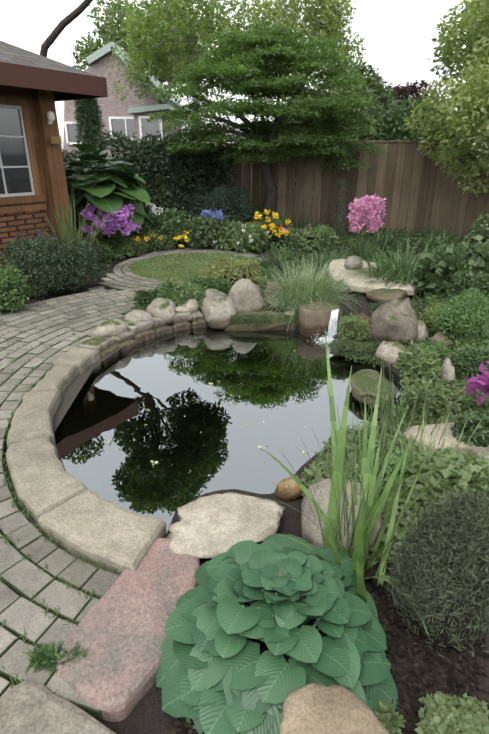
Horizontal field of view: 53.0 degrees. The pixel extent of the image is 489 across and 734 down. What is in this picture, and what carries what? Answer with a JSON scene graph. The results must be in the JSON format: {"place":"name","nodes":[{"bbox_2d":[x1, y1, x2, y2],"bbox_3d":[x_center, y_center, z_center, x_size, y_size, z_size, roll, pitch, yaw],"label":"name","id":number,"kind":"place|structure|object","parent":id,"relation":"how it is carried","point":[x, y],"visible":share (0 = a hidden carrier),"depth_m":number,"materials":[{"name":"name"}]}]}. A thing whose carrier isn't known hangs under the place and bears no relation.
{"place":"outdoors","nodes":[
{"label":"outdoors","id":0,"kind":"place"},
{"bbox_2d":[0,85,47,206],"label":"window frame","id":1,"kind":"object","parent":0,"point":[11,91],"visible":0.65,"depth_m":7.11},
{"bbox_2d":[0,104,34,196],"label":"shed window muntins","id":2,"kind":"object","parent":1,"relation":"in","point":[6,194],"visible":1,"depth_m":7.01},
{"bbox_2d":[0,108,31,193],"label":"window glass","id":3,"kind":"object","parent":2,"relation":"in","point":[13,153],"depth_m":6.97,"materials":[{"name":"glass"}]},
{"bbox_2d":[0,89,73,239],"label":"shed trim","id":4,"kind":"structure","parent":1,"relation":"attached to","point":[52,161],"depth_m":7.27,"materials":[{"name":"wood"}]},
{"bbox_2d":[54,326,402,531],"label":"pond water","id":5,"kind":"structure","parent":0,"point":[258,378],"depth_m":3.63,"materials":[{"name":"liquid"}]},
{"bbox_2d":[351,369,396,407],"bbox_3d":[1.012,0.160,3.895,0.348,0.127,0.579,0,24,1],"label":"mossy rock","id":6,"kind":"object","parent":5,"relation":"on","point":[362,379],"visible":0.81,"depth_m":3.79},
{"bbox_2d":[0,0,488,152],"label":"sky","id":7,"kind":"structure","parent":0,"point":[398,34],"materials":[{"name":"white"}]},
{"bbox_2d":[21,155,488,733],"bbox_3d":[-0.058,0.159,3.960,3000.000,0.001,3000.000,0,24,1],"label":"ground","id":8,"kind":"structure","parent":0,"point":[147,715],"depth_m":1.83,"materials":[{"name":"soil"}]},
{"bbox_2d":[0,263,29,314],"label":"shrub","id":9,"kind":"object","parent":8,"relation":"on","point":[13,287],"visible":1,"depth_m":5.53,"materials":[{"name":"green plant"}]},
{"bbox_2d":[0,209,49,269],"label":"brick base","id":10,"kind":"object","parent":8,"relation":"on","point":[10,223],"depth_m":7.31,"materials":[{"name":"brick"}]},
{"bbox_2d":[0,41,95,75],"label":"shed roof","id":11,"kind":"structure","parent":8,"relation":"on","point":[10,53],"depth_m":6.65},
{"bbox_2d":[0,62,107,101],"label":"roof fascia","id":12,"kind":"structure","parent":11,"relation":"attached to","point":[74,86],"depth_m":6.58,"materials":[{"name":"wood"}]},
{"bbox_2d":[0,228,100,295],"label":"boxwood shrub","id":13,"kind":"object","parent":8,"relation":"on","point":[54,269],"visible":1,"depth_m":6.21,"materials":[{"name":"green plant"}]},
{"bbox_2d":[0,680,115,733],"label":"stone slab","id":14,"kind":"structure","parent":8,"relation":"on","point":[29,707],"depth_m":1.56,"materials":[{"name":"beige stone"}]},
{"bbox_2d":[15,189,114,265],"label":"ornamental grass","id":15,"kind":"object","parent":8,"relation":"on","point":[65,231],"depth_m":7.34,"materials":[{"name":"green plant"}]},
{"bbox_2d":[40,0,92,56],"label":"branch","id":16,"kind":"object","parent":8,"relation":"on","point":[67,20],"visible":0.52,"depth_m":12.55,"materials":[{"name":"brown plant"}]},
{"bbox_2d":[4,272,168,557],"bbox_3d":[-1.531,-0.538,5.554,3.656,0.001,9.014,0,24,1],"label":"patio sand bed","id":17,"kind":"object","parent":8,"relation":"on","point":[69,394],"visible":0.04,"depth_m":3.69,"materials":[{"name":"grey"}]},
{"bbox_2d":[21,641,91,676],"bbox_3d":[-0.665,1.063,1.768,0.284,0.161,0.162,0,24,1],"label":"grass tuft","id":18,"kind":"object","parent":17,"relation":"on","point":[42,657],"depth_m":1.75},
{"bbox_2d":[0,247,265,720],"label":"patio pavers","id":19,"kind":"object","parent":17,"relation":"on","point":[87,312],"visible":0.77,"depth_m":2.33,"materials":[{"name":"stone"}]},
{"bbox_2d":[0,317,152,693],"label":"paver joint grass","id":20,"kind":"structure","parent":19,"relation":"on","point":[28,515],"depth_m":2.33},
{"bbox_2d":[73,61,108,166],"bbox_3d":[-4.558,-6.758,14.590,1.057,4.210,1.062,0,24,1],"label":"columnar conifer","id":21,"kind":"object","parent":8,"relation":"on","point":[88,117],"visible":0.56,"depth_m":14.20,"materials":[{"name":"green plant"}]},
{"bbox_2d":[64,144,149,238],"bbox_3d":[-2.629,-2.978,8.863,1.964,1.915,1.965,0,24,1],"label":"leaf plant","id":22,"kind":"object","parent":8,"relation":"on","point":[97,184],"depth_m":8.38,"materials":[{"name":"plant"}]},
{"bbox_2d":[80,203,140,253],"bbox_3d":[-2.292,-2.384,8.572,0.978,0.987,1.072,0,24,1],"label":"phlox","id":23,"kind":"object","parent":8,"relation":"on","point":[115,225],"depth_m":8.30,"materials":[{"name":"plant"}]},
{"bbox_2d":[64,53,181,157],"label":"house walls","id":24,"kind":"structure","parent":8,"relation":"on","point":[111,105],"depth_m":26.49,"materials":[{"name":"brick"}]},
{"bbox_2d":[64,116,162,144],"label":"window frames","id":25,"kind":"structure","parent":24,"relation":"in","point":[110,127],"depth_m":26.80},
{"bbox_2d":[67,119,159,141],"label":"window panes","id":26,"kind":"structure","parent":25,"relation":"in","point":[152,128],"depth_m":26.96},
{"bbox_2d":[86,42,186,114],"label":"roof trim","id":27,"kind":"structure","parent":24,"relation":"attached to","point":[99,54],"depth_m":25.52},
{"bbox_2d":[55,538,199,721],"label":"stone slab","id":28,"kind":"structure","parent":8,"relation":"on","point":[119,630],"depth_m":1.83,"materials":[{"name":"stone"}]},
{"bbox_2d":[111,235,149,257],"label":"shrub","id":29,"kind":"object","parent":8,"relation":"on","point":[132,248],"visible":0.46,"depth_m":8.70,"materials":[{"name":"green plant"}]},
{"bbox_2d":[71,0,209,85],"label":"tree","id":30,"kind":"object","parent":8,"relation":"on","point":[115,34],"visible":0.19,"depth_m":33.99,"materials":[{"name":"green plant"}]},
{"bbox_2d":[79,311,207,363],"bbox_3d":[-0.933,-0.332,5.227,0.562,0.390,1.843,22,31,40],"label":"stone edging","id":31,"kind":"object","parent":8,"relation":"on","point":[139,331],"visible":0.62,"depth_m":5.03,"materials":[{"name":"stone"}]},
{"bbox_2d":[133,286,159,307],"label":"pond shrub","id":32,"kind":"object","parent":8,"relation":"on","point":[147,298],"visible":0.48,"depth_m":5.64,"materials":[{"name":"green plant"}]},
{"bbox_2d":[137,174,170,227],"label":"shrub","id":33,"kind":"object","parent":8,"relation":"on","point":[156,187],"visible":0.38,"depth_m":10.17,"materials":[{"name":"green plant"}]},
{"bbox_2d":[135,229,178,251],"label":"flowering plant","id":34,"kind":"object","parent":8,"relation":"on","point":[155,242],"visible":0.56,"depth_m":9.12,"materials":[{"name":"green plant"}]},
{"bbox_2d":[75,119,240,219],"bbox_3d":[-1.764,-4.044,10.629,3.601,2.391,1.861,0,24,1],"label":"dark hedge","id":35,"kind":"object","parent":8,"relation":"on","point":[183,172],"visible":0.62,"depth_m":10.19,"materials":[{"name":"green plant"}]},
{"bbox_2d":[134,204,190,248],"bbox_3d":[-1.566,-2.716,9.479,1.219,0.872,1.055,0,24,1],"label":"leafy shrub","id":36,"kind":"object","parent":8,"relation":"on","point":[174,222],"visible":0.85,"depth_m":9.17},
{"bbox_2d":[154,278,206,311],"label":"pond shrub","id":37,"kind":"object","parent":8,"relation":"on","point":[173,291],"visible":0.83,"depth_m":5.53,"materials":[{"name":"green plant"}]},
{"bbox_2d":[106,0,282,142],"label":"foliage","id":38,"kind":"object","parent":8,"relation":"on","point":[184,43],"visible":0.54,"depth_m":22.53,"materials":[{"name":"green plant"}]},
{"bbox_2d":[127,252,268,281],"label":"lawn","id":39,"kind":"structure","parent":8,"relation":"on","point":[175,265],"depth_m":8.04,"materials":[{"name":"plant"}]},
{"bbox_2d":[184,211,237,248],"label":"leafy shrub","id":40,"kind":"object","parent":8,"relation":"on","point":[205,230],"visible":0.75,"depth_m":9.22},
{"bbox_2d":[192,276,231,295],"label":"pond shrub","id":41,"kind":"object","parent":8,"relation":"on","point":[224,286],"visible":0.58,"depth_m":5.78,"materials":[{"name":"green plant"}]},
{"bbox_2d":[202,295,236,328],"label":"boulder","id":42,"kind":"object","parent":8,"relation":"on","point":[218,311],"visible":0.88,"depth_m":5.38,"materials":[{"name":"stone"}]},
{"bbox_2d":[189,183,252,223],"bbox_3d":[-0.485,-3.293,10.403,1.371,1.194,1.181,0,24,1],"label":"blue green shrub","id":43,"kind":"object","parent":8,"relation":"on","point":[227,208],"visible":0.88,"depth_m":10.21,"materials":[{"name":"green plant"}]},
{"bbox_2d":[194,255,266,289],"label":"shrub","id":44,"kind":"object","parent":8,"relation":"on","point":[234,271],"visible":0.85,"depth_m":6.24,"materials":[{"name":"green plant"}]},
{"bbox_2d":[215,220,271,252],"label":"perennials","id":45,"kind":"object","parent":8,"relation":"on","point":[256,232],"visible":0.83,"depth_m":9.07,"materials":[{"name":"green plant"}]},
{"bbox_2d":[228,279,267,313],"bbox_3d":[0.038,-0.820,5.791,0.481,0.480,0.415,0,24,1],"label":"boulder","id":46,"kind":"object","parent":8,"relation":"on","point":[243,294],"visible":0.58,"depth_m":5.64,"materials":[{"name":"stone"}]},
{"bbox_2d":[224,311,299,331],"bbox_3d":[0.279,-0.517,5.494,1.078,0.173,0.432,0,24,1],"label":"flat rock","id":47,"kind":"object","parent":8,"relation":"on","point":[254,327],"visible":0.33,"depth_m":5.36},
{"bbox_2d":[228,312,298,325],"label":"moss bank","id":48,"kind":"structure","parent":47,"relation":"on","point":[246,317],"depth_m":5.35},
{"bbox_2d":[146,17,386,211],"bbox_3d":[0.463,-4.830,10.319,5.044,4.146,4.192,0,24,1],"label":"maple tree","id":49,"kind":"object","parent":8,"relation":"on","point":[264,133],"visible":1,"depth_m":9.44,"materials":[{"name":"green plant"}]},
{"bbox_2d":[156,534,398,733],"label":"hosta plant","id":50,"kind":"object","parent":8,"relation":"on","point":[221,670],"visible":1,"depth_m":1.67,"materials":[{"name":"green plant"}]},
{"bbox_2d":[261,215,293,248],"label":"yellow flower bush","id":51,"kind":"object","parent":8,"relation":"on","point":[279,221],"visible":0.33,"depth_m":9.52,"materials":[{"name":"green plant"}]},
{"bbox_2d":[111,201,466,264],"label":"plants","id":52,"kind":"object","parent":8,"relation":"on","point":[389,232],"visible":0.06,"depth_m":9.62,"materials":[{"name":"green plant"}]},
{"bbox_2d":[217,0,366,102],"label":"foliage","id":53,"kind":"object","parent":8,"relation":"on","point":[330,17],"visible":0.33,"depth_m":23.90,"materials":[{"name":"green plant"}]},
{"bbox_2d":[188,321,402,388],"bbox_3d":[-0.118,0.521,4.135,2.848,0.797,3.601,0,24,1],"label":"pond edge","id":54,"kind":"object","parent":8,"relation":"in","point":[394,376],"depth_m":4.33,"materials":[{"name":"black"}]},
{"bbox_2d":[6,347,166,575],"bbox_3d":[-1.176,0.514,3.315,0.738,0.363,2.850,-9,25,-21],"label":"pond coping","id":55,"kind":"object","parent":54,"relation":"attached to","point":[61,503],"visible":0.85,"depth_m":2.54,"materials":[{"name":"stone"}]},
{"bbox_2d":[92,319,128,337],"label":"rock","id":56,"kind":"object","parent":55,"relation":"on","point":[110,328],"visible":0.71,"depth_m":4.80,"materials":[{"name":"stone"}]},
{"bbox_2d":[146,298,175,324],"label":"rock","id":57,"kind":"object","parent":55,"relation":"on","point":[164,309],"visible":0.77,"depth_m":5.28,"materials":[{"name":"stone"}]},
{"bbox_2d":[299,301,341,336],"bbox_3d":[0.818,-0.442,5.343,0.441,0.500,0.354,-3,24,-8],"label":"waterfall rock","id":58,"kind":"object","parent":54,"relation":"on","point":[314,317],"visible":0.5,"depth_m":5.17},
{"bbox_2d":[250,247,371,333],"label":"ornamental grass","id":59,"kind":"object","parent":8,"relation":"on","point":[302,289],"visible":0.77,"depth_m":5.63,"materials":[{"name":"plant"}]},
{"bbox_2d":[283,224,342,251],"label":"shrub","id":60,"kind":"object","parent":8,"relation":"on","point":[323,236],"visible":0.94,"depth_m":9.25,"materials":[{"name":"green plant"}]},
{"bbox_2d":[260,77,386,219],"bbox_3d":[1.752,-5.527,12.721,3.805,3.442,2.149,0,24,1],"label":"hedge","id":61,"kind":"object","parent":8,"relation":"on","point":[361,110],"visible":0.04,"depth_m":11.83,"materials":[{"name":"green plant"}]},
{"bbox_2d":[164,140,488,242],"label":"garden fence","id":62,"kind":"object","parent":8,"relation":"on","point":[443,201],"visible":0.35,"depth_m":11.06,"materials":[{"name":"brown wood"}]},
{"bbox_2d":[167,544,488,733],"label":"mulch chips","id":63,"kind":"object","parent":8,"relation":"on","point":[446,673],"visible":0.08,"depth_m":1.80,"materials":[{"name":"wood"}]},
{"bbox_2d":[258,331,428,635],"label":"iris blades","id":64,"kind":"object","parent":63,"relation":"on","point":[359,552],"visible":0.85,"depth_m":2.13,"materials":[{"name":"plant"}]},
{"bbox_2d":[374,700,406,733],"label":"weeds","id":65,"kind":"object","parent":63,"relation":"on","point":[390,720],"visible":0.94,"depth_m":1.58,"materials":[{"name":"green plant"}]},
{"bbox_2d":[414,691,488,733],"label":"groundcover","id":66,"kind":"object","parent":63,"relation":"on","point":[439,712],"visible":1,"depth_m":1.55,"materials":[{"name":"green plant"}]},
{"bbox_2d":[280,683,389,733],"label":"boulder","id":67,"kind":"object","parent":8,"relation":"on","point":[313,708],"visible":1,"depth_m":1.41,"materials":[{"name":"stone"}]},
{"bbox_2d":[300,478,381,557],"bbox_3d":[0.467,0.719,2.385,0.381,0.327,0.409,0,24,1],"label":"round boulder","id":68,"kind":"object","parent":8,"relation":"on","point":[312,534],"visible":0.35,"depth_m":2.29,"materials":[{"name":"beige stone"}]},
{"bbox_2d":[274,252,412,276],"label":"plants","id":69,"kind":"object","parent":8,"relation":"on","point":[296,264],"visible":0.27,"depth_m":7.97,"materials":[{"name":"green plant"}]},
{"bbox_2d":[329,345,376,356],"bbox_3d":[1.085,-0.175,4.716,0.558,0.089,0.279,-10,25,-21],"label":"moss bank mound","id":70,"kind":"object","parent":8,"relation":"on","point":[336,355],"visible":0.19,"depth_m":4.62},
{"bbox_2d":[328,337,375,356],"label":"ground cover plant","id":71,"kind":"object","parent":70,"relation":"on","point":[347,344],"depth_m":4.53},
{"bbox_2d":[336,312,371,342],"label":"shrub","id":72,"kind":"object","parent":70,"relation":"on","point":[354,326],"depth_m":4.74,"materials":[{"name":"green plant"}]},
{"bbox_2d":[315,59,406,136],"bbox_3d":[3.358,-7.147,15.450,3.299,4.315,2.866,14,27,29],"label":"tree","id":73,"kind":"object","parent":8,"relation":"on","point":[377,91],"visible":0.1,"depth_m":14.08,"materials":[{"name":"green plant"}]},
{"bbox_2d":[338,329,384,366],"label":"plant","id":74,"kind":"object","parent":8,"relation":"on","point":[377,342],"visible":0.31,"depth_m":4.49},
{"bbox_2d":[343,231,388,260],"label":"grass clump","id":75,"kind":"object","parent":8,"relation":"on","point":[356,248],"visible":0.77,"depth_m":8.17,"materials":[{"name":"green plant"}]},
{"bbox_2d":[347,193,386,233],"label":"flowers","id":76,"kind":"object","parent":75,"relation":"on","point":[371,215],"visible":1,"depth_m":8.08,"materials":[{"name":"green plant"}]},
{"bbox_2d":[354,227,412,255],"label":"daylily","id":77,"kind":"object","parent":8,"relation":"on","point":[389,243],"visible":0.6,"depth_m":9.10,"materials":[{"name":"green plant"}]},
{"bbox_2d":[316,380,451,588],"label":"narrow iris blades","id":78,"kind":"object","parent":8,"relation":"on","point":[391,531],"visible":0.75,"depth_m":2.13,"materials":[{"name":"plant"}]},
{"bbox_2d":[366,288,407,303],"bbox_3d":[1.830,-0.917,6.241,0.565,0.173,0.567,0,24,1],"label":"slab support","id":79,"kind":"object","parent":8,"relation":"on","point":[381,295],"visible":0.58,"depth_m":6.09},
{"bbox_2d":[328,259,418,294],"bbox_3d":[1.857,-1.338,7.114,1.260,0.090,1.924,0,24,1],"label":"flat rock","id":80,"kind":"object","parent":79,"relation":"on","point":[409,289],"depth_m":6.61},
{"bbox_2d":[375,341,405,367],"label":"boulder","id":81,"kind":"object","parent":8,"relation":"on","point":[390,349],"visible":0.52,"depth_m":4.33,"materials":[{"name":"stone"}]},
{"bbox_2d":[335,234,446,299],"bbox_3d":[2.162,-1.287,6.759,2.467,1.143,2.215,16,28,32],"label":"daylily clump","id":82,"kind":"object","parent":8,"relation":"on","point":[403,270],"visible":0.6,"depth_m":6.72,"materials":[{"name":"green plant"}]},
{"bbox_2d":[367,298,417,346],"bbox_3d":[1.503,-0.446,4.923,0.523,0.488,0.425,14,27,29],"label":"boulder","id":83,"kind":"object","parent":8,"relation":"on","point":[394,319],"visible":0.73,"depth_m":4.80,"materials":[{"name":"stone"}]},
{"bbox_2d":[299,368,488,567],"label":"ground cover","id":84,"kind":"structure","parent":8,"relation":"on","point":[407,514],"depth_m":2.95,"materials":[{"name":"green plant"}]},
{"bbox_2d":[377,447,431,490],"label":"ground cover plant","id":85,"kind":"object","parent":84,"relation":"on","point":[395,458],"visible":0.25,"depth_m":2.65,"materials":[{"name":"green plant"}]},
{"bbox_2d":[393,340,442,382],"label":"shrub","id":86,"kind":"object","parent":84,"relation":"on","point":[411,360],"visible":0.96,"depth_m":3.87,"materials":[{"name":"green plant"}]},
{"bbox_2d":[405,446,488,524],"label":"ground cover plant","id":87,"kind":"object","parent":84,"relation":"on","point":[450,461],"visible":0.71,"depth_m":2.50,"materials":[{"name":"green plant"}]},
{"bbox_2d":[459,361,488,405],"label":"purple flower","id":88,"kind":"object","parent":84,"relation":"on","point":[481,384],"visible":1,"depth_m":3.19,"materials":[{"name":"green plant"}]},
{"bbox_2d":[391,438,432,518],"bbox_3d":[1.180,0.569,2.873,0.610,0.195,1.121,11,26,25],"label":"ground cover plant","id":89,"kind":"object","parent":8,"relation":"on","point":[405,492],"visible":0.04,"depth_m":2.54,"materials":[{"name":"green plant"}]},
{"bbox_2d":[401,422,484,449],"bbox_3d":[1.262,0.486,3.051,0.566,0.180,0.381,0,24,1],"label":"flat boulder","id":90,"kind":"object","parent":89,"relation":"on","point":[450,438],"visible":0.21,"depth_m":3.00,"materials":[{"name":"beige stone"}]},
{"bbox_2d":[384,79,444,122],"bbox_3d":[5.707,-7.990,17.537,2.846,4.124,2.694,0,24,1],"label":"tree","id":91,"kind":"object","parent":8,"relation":"on","point":[412,89],"visible":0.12,"depth_m":16.74,"materials":[{"name":"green plant"}]},
{"bbox_2d":[368,295,461,380],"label":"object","id":92,"kind":"object","parent":8,"relation":"on","point":[419,305],"visible":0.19,"depth_m":5.74,"materials":[{"name":"green plant"}]},
{"bbox_2d":[359,92,481,219],"bbox_3d":[4.663,-5.503,12.941,3.858,3.222,2.057,0,24,1],"label":"tree","id":93,"kind":"object","parent":8,"relation":"on","point":[397,126],"visible":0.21,"depth_m":12.34,"materials":[{"name":"green plant"}]},
{"bbox_2d":[400,378,450,420],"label":"shrub","id":94,"kind":"object","parent":8,"relation":"on","point":[439,397],"visible":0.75,"depth_m":3.28,"materials":[{"name":"green plant"}]},
{"bbox_2d":[400,224,464,253],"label":"daylily","id":95,"kind":"object","parent":8,"relation":"on","point":[432,244],"visible":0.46,"depth_m":9.32,"materials":[{"name":"green plant"}]},
{"bbox_2d":[377,403,488,511],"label":"reeds","id":96,"kind":"object","parent":8,"relation":"on","point":[424,448],"visible":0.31,"depth_m":2.78,"materials":[{"name":"green plant"}]},
{"bbox_2d":[383,481,488,657],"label":"juniper shrub","id":97,"kind":"object","parent":8,"relation":"on","point":[445,584],"visible":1,"depth_m":1.69,"materials":[{"name":"green plant"}]},
{"bbox_2d":[404,36,488,197],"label":"foliage","id":98,"kind":"object","parent":8,"relation":"on","point":[470,116],"visible":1,"depth_m":8.97,"materials":[{"name":"green plant"}]},
{"bbox_2d":[410,234,488,300],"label":"broadleaf shrub","id":99,"kind":"object","parent":8,"relation":"on","point":[441,265],"visible":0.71,"depth_m":5.96,"materials":[{"name":"green plant"}]},
{"bbox_2d":[422,291,488,411],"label":"plants","id":100,"kind":"object","parent":8,"relation":"on","point":[464,342],"visible":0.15,"depth_m":4.54,"materials":[{"name":"green plant"}]},
{"bbox_2d":[426,0,488,90],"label":"tree","id":101,"kind":"object","parent":8,"relation":"on","point":[436,51],"visible":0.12,"depth_m":20.82,"materials":[{"name":"green plant"}]},
{"bbox_2d":[429,286,488,343],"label":"fine shrub","id":102,"kind":"object","parent":8,"relation":"on","point":[464,314],"visible":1,"depth_m":4.65,"materials":[{"name":"green plant"}]},
{"bbox_2d":[430,447,488,459],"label":"flat rock","id":103,"kind":"object","parent":8,"relation":"on","point":[471,451],"visible":0.19,"depth_m":2.81,"materials":[{"name":"stone"}]},
{"bbox_2d":[433,0,488,80],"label":"tree","id":104,"kind":"object","parent":8,"relation":"on","point":[479,30],"visible":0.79,"depth_m":13.76,"materials":[{"name":"green plant"}]},
{"bbox_2d":[445,263,488,302],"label":"shrub","id":105,"kind":"object","parent":8,"relation":"on","point":[463,279],"visible":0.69,"depth_m":5.28,"materials":[{"name":"green plant"}]},
{"bbox_2d":[447,407,488,446],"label":"shrub","id":106,"kind":"object","parent":8,"relation":"on","point":[480,436],"visible":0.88,"depth_m":2.91,"materials":[{"name":"green plant"}]},
{"bbox_2d":[449,342,488,381],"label":"fine shrub","id":107,"kind":"object","parent":8,"relation":"on","point":[471,363],"visible":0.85,"depth_m":3.85,"materials":[{"name":"green plant"}]},
{"bbox_2d":[463,212,488,244],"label":"shrub","id":108,"kind":"object","parent":8,"relation":"on","point":[480,226],"visible":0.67,"depth_m":7.55,"materials":[{"name":"green plant"}]},
{"bbox_2d":[167,415,402,534],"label":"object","id":109,"kind":"object","parent":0,"point":[289,521],"visible":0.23,"depth_m":2.62,"materials":[{"name":"soil"}]},
{"bbox_2d":[166,492,285,557],"bbox_3d":[-0.081,0.775,2.396,0.580,0.078,0.457,0,24,1],"label":"flagstone","id":110,"kind":"object","parent":109,"relation":"on","point":[212,526],"visible":0.9,"depth_m":2.37,"materials":[{"name":"stone"}]},
{"bbox_2d":[275,475,305,501],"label":"rock","id":111,"kind":"object","parent":109,"relation":"on","point":[289,489],"visible":0.83,"depth_m":2.65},
{"bbox_2d":[330,404,437,475],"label":"pond reeds","id":112,"kind":"object","parent":109,"relation":"on","point":[383,445],"visible":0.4,"depth_m":2.76,"materials":[{"name":"green plant"}]},
{"bbox_2d":[356,349,463,444],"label":"reeds","id":113,"kind":"object","parent":109,"relation":"on","point":[391,406],"visible":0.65,"depth_m":3.22,"materials":[{"name":"green plant"}]},
{"bbox_2d":[261,385,471,571],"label":"ornamental grass","id":114,"kind":"object","parent":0,"point":[377,493],"depth_m":2.17,"materials":[{"name":"plant"}]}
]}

